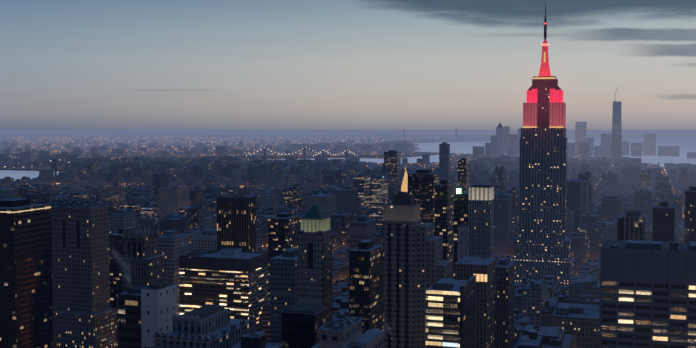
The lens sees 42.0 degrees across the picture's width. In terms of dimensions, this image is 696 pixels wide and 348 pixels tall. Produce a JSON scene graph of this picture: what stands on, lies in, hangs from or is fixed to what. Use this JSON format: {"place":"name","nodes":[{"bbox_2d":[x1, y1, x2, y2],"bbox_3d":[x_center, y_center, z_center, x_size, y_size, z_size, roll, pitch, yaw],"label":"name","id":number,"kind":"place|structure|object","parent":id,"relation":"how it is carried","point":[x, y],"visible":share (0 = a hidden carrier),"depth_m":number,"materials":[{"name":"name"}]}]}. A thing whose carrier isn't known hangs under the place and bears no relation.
{"place":"outdoors","nodes":[
{"label":"outdoors","id":0,"kind":"place"},
{"bbox_2d":[107,236,132,280],"bbox_3d":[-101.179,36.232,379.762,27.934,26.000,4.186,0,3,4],"label":"white steam plume","id":1,"kind":"object","parent":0,"point":[120,259],"depth_m":378.25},
{"bbox_2d":[142,305,266,347],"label":"building","id":2,"kind":"structure","parent":0,"point":[210,326],"depth_m":333.38,"materials":[{"name":"stone"}]},
{"bbox_2d":[0,155,438,180],"bbox_3d":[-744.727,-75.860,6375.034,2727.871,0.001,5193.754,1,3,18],"label":"river water","id":3,"kind":"structure","parent":0,"point":[15,174],"depth_m":5315.06,"materials":[{"name":"liquid"}]},
{"bbox_2d":[11,137,683,246],"bbox_3d":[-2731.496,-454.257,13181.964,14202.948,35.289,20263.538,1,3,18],"label":"city lights","id":4,"kind":"object","parent":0,"point":[234,147],"visible":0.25,"depth_m":13695.53,"materials":[{"name":"orange"}]},
{"bbox_2d":[0,132,695,168],"bbox_3d":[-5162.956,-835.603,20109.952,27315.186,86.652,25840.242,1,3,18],"label":"boroughs buildings","id":5,"kind":"structure","parent":0,"point":[11,153],"depth_m":13088.96,"materials":[{"name":"stone"}]},
{"bbox_2d":[0,129,695,284],"bbox_3d":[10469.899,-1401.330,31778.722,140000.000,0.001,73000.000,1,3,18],"label":"ground","id":6,"kind":"structure","parent":0,"point":[306,131],"depth_m":48562.34,"materials":[{"name":"grey"}]},
{"bbox_2d":[0,198,52,347],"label":"high-rise building","id":7,"kind":"structure","parent":6,"relation":"on","point":[26,308],"depth_m":624.72,"materials":[{"name":"glass"}]},
{"bbox_2d":[47,200,116,347],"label":"high-rise building","id":8,"kind":"structure","parent":6,"relation":"on","point":[84,314],"depth_m":752.07,"materials":[{"name":"concrete"}]},
{"bbox_2d":[0,159,176,175],"bbox_3d":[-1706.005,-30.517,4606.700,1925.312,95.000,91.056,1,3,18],"label":"bridge","id":9,"kind":"structure","parent":6,"relation":"on","point":[54,167],"depth_m":4529.62,"materials":[{"name":"grey metal"}]},
{"bbox_2d":[109,227,135,347],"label":"building","id":10,"kind":"structure","parent":6,"relation":"on","point":[116,244],"depth_m":819.91,"materials":[{"name":"glass"}]},
{"bbox_2d":[111,210,135,233],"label":"pale tower","id":11,"kind":"structure","parent":6,"relation":"on","point":[122,219],"depth_m":1142.43,"materials":[{"name":"stone"}]},
{"bbox_2d":[117,225,164,347],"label":"high-rise building","id":12,"kind":"structure","parent":6,"relation":"on","point":[144,262],"depth_m":686.52,"materials":[{"name":"concrete"}]},
{"bbox_2d":[118,282,176,347],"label":"white tower","id":13,"kind":"structure","parent":6,"relation":"on","point":[146,313],"depth_m":372.90,"materials":[{"name":"concrete"}]},
{"bbox_2d":[157,230,188,315],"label":"pale tower","id":14,"kind":"structure","parent":6,"relation":"on","point":[172,246],"depth_m":849.64,"materials":[{"name":"concrete"}]},
{"bbox_2d":[192,229,216,250],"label":"building","id":15,"kind":"structure","parent":6,"relation":"on","point":[206,239],"depth_m":1026.52,"materials":[{"name":"stone"}]},
{"bbox_2d":[179,247,268,330],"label":"office building","id":16,"kind":"structure","parent":6,"relation":"on","point":[234,281],"depth_m":847.89,"materials":[{"name":"glass"},{"name":"stone"}]},
{"bbox_2d":[216,196,255,251],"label":"brown slab tower","id":17,"kind":"structure","parent":6,"relation":"on","point":[236,222],"depth_m":979.91,"materials":[{"name":"stone"}]},
{"bbox_2d":[133,133,372,133],"bbox_3d":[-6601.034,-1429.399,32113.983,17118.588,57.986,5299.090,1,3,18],"label":"brooklyn hills","id":18,"kind":"structure","parent":6,"relation":"on","point":[296,133],"depth_m":32024.63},
{"bbox_2d":[232,333,280,347],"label":"building","id":19,"kind":"structure","parent":6,"relation":"on","point":[248,340],"depth_m":322.09,"materials":[{"name":"glass"}]},
{"bbox_2d":[193,147,368,159],"bbox_3d":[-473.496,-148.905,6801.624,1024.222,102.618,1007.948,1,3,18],"label":"bridge","id":20,"kind":"structure","parent":6,"relation":"on","point":[304,155],"depth_m":6778.52,"materials":[{"name":"grey metal"}]},
{"bbox_2d":[270,248,297,340],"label":"tower","id":21,"kind":"structure","parent":6,"relation":"on","point":[283,280],"depth_m":683.25,"materials":[{"name":"concrete"}]},
{"bbox_2d":[268,212,300,301],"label":"tower","id":22,"kind":"structure","parent":6,"relation":"on","point":[284,228],"depth_m":1074.37,"materials":[{"name":"concrete"}]},
{"bbox_2d":[281,303,327,347],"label":"building","id":23,"kind":"structure","parent":6,"relation":"on","point":[301,323],"depth_m":349.98,"materials":[{"name":"glass"}]},
{"bbox_2d":[297,206,332,321],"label":"green pyramid tower","id":24,"kind":"structure","parent":6,"relation":"on","point":[315,268],"depth_m":594.43,"materials":[{"name":"concrete"}]},
{"bbox_2d":[260,150,405,159],"bbox_3d":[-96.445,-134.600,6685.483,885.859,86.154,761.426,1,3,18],"label":"bridge","id":25,"kind":"structure","parent":6,"relation":"on","point":[346,156],"depth_m":6667.10,"materials":[{"name":"grey metal"}]},
{"bbox_2d":[0,132,695,347],"bbox_3d":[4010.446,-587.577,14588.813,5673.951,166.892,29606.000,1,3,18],"label":"city buildings","id":26,"kind":"structure","parent":6,"relation":"on","point":[550,312],"depth_m":2330.86,"materials":[{"name":"stone"}]},
{"bbox_2d":[350,215,375,249],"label":"grey tower","id":27,"kind":"structure","parent":6,"relation":"on","point":[362,227],"depth_m":789.41,"materials":[{"name":"stone"}]},
{"bbox_2d":[349,240,382,333],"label":"dark tower","id":28,"kind":"structure","parent":6,"relation":"on","point":[366,280],"depth_m":579.66,"materials":[{"name":"stone"}]},
{"bbox_2d":[380,159,388,176],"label":"pointed tower","id":29,"kind":"structure","parent":6,"relation":"on","point":[384,172],"depth_m":2539.57,"materials":[{"name":"stone"}]},
{"bbox_2d":[378,191,451,347],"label":"skyscraper","id":30,"kind":"structure","parent":6,"relation":"on","point":[415,265],"depth_m":653.13,"materials":[{"name":"concrete"}]},
{"bbox_2d":[408,169,440,235],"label":"dark tower","id":31,"kind":"structure","parent":6,"relation":"on","point":[422,183],"depth_m":1138.24,"materials":[{"name":"stone"}]},
{"bbox_2d":[435,179,452,278],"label":"dark tower","id":32,"kind":"structure","parent":6,"relation":"on","point":[444,208],"depth_m":938.51,"materials":[{"name":"stone"}]},
{"bbox_2d":[439,142,449,182],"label":"skyscraper","id":33,"kind":"structure","parent":6,"relation":"on","point":[444,159],"depth_m":2737.21,"materials":[{"name":"stone"}]},
{"bbox_2d":[426,275,475,347],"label":"office building","id":34,"kind":"structure","parent":6,"relation":"on","point":[450,312],"depth_m":543.11,"materials":[{"name":"glass"}]},
{"bbox_2d":[453,186,468,278],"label":"building","id":35,"kind":"structure","parent":6,"relation":"on","point":[461,217],"depth_m":858.97,"materials":[{"name":"stone"}]},
{"bbox_2d":[458,158,468,191],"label":"tower","id":36,"kind":"structure","parent":6,"relation":"on","point":[463,171],"depth_m":1911.22,"materials":[{"name":"stone"}]},
{"bbox_2d":[454,256,495,347],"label":"high-rise building","id":37,"kind":"structure","parent":6,"relation":"on","point":[483,269],"depth_m":698.44,"materials":[{"name":"grey concrete"}]},
{"bbox_2d":[468,185,493,257],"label":"skyscraper","id":38,"kind":"structure","parent":6,"relation":"on","point":[481,214],"depth_m":794.60,"materials":[{"name":"stone"}]},
{"bbox_2d":[495,258,514,347],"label":"tower","id":39,"kind":"structure","parent":6,"relation":"on","point":[504,300],"depth_m":752.53,"materials":[{"name":"concrete"}]},
{"bbox_2d":[473,86,695,162],"bbox_3d":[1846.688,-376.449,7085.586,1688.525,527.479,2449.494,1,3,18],"label":"distant skyline","id":40,"kind":"structure","parent":6,"relation":"on","point":[614,146],"depth_m":7741.93,"materials":[{"name":"stone"}]},
{"bbox_2d":[617,210,644,240],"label":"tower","id":41,"kind":"structure","parent":6,"relation":"on","point":[630,224],"depth_m":678.70,"materials":[{"name":"stone"}]},
{"bbox_2d":[599,238,695,347],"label":"office building","id":42,"kind":"structure","parent":6,"relation":"on","point":[647,294],"depth_m":471.55,"materials":[{"name":"concrete"}]},
{"bbox_2d":[635,132,668,132],"bbox_3d":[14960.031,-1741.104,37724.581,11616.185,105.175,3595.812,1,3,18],"label":"jersey hills","id":43,"kind":"structure","parent":6,"relation":"on","point":[651,132],"depth_m":37769.46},
{"bbox_2d":[652,201,674,241],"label":"dark tower","id":44,"kind":"structure","parent":6,"relation":"on","point":[663,227],"depth_m":841.74,"materials":[{"name":"stone"}]},
{"bbox_2d":[684,186,695,242],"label":"high-rise building","id":45,"kind":"structure","parent":6,"relation":"on","point":[690,215],"depth_m":974.87,"materials":[{"name":"stone"}]},
{"bbox_2d":[311,314,384,347],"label":"building","id":46,"kind":"structure","parent":0,"point":[341,331],"depth_m":314.33,"materials":[{"name":"stone"}]},
{"bbox_2d":[0,0,695,129],"label":"sky","id":47,"kind":"structure","parent":0,"point":[65,64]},
{"bbox_2d":[384,150,400,184],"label":"tower","id":48,"kind":"structure","parent":0,"point":[392,158],"depth_m":3101.13,"materials":[{"name":"stone"}]},
{"bbox_2d":[401,170,407,193],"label":"pyramidal spire","id":49,"kind":"structure","parent":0,"point":[404,187],"depth_m":2368.80,"materials":[{"name":"gold metal"}]},
{"bbox_2d":[403,129,469,137],"bbox_3d":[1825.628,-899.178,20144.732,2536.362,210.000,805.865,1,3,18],"label":"bridge","id":50,"kind":"structure","parent":0,"point":[436,134],"depth_m":20130.18,"materials":[{"name":"black"}]},
{"bbox_2d":[511,4,573,285],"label":"skyscraper","id":51,"kind":"structure","parent":0,"point":[542,245],"depth_m":1268.53,"materials":[{"name":"stone"}]},
{"bbox_2d":[398,133,692,134],"bbox_3d":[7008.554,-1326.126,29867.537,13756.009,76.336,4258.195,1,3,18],"label":"staten island hills","id":52,"kind":"structure","parent":0,"point":[476,133],"depth_m":29931.11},
{"bbox_2d":[414,137,695,166],"bbox_3d":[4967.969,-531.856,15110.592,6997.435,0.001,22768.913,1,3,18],"label":"bay water","id":53,"kind":"structure","parent":0,"point":[686,144],"depth_m":11190.71,"materials":[{"name":"blue liquid"}]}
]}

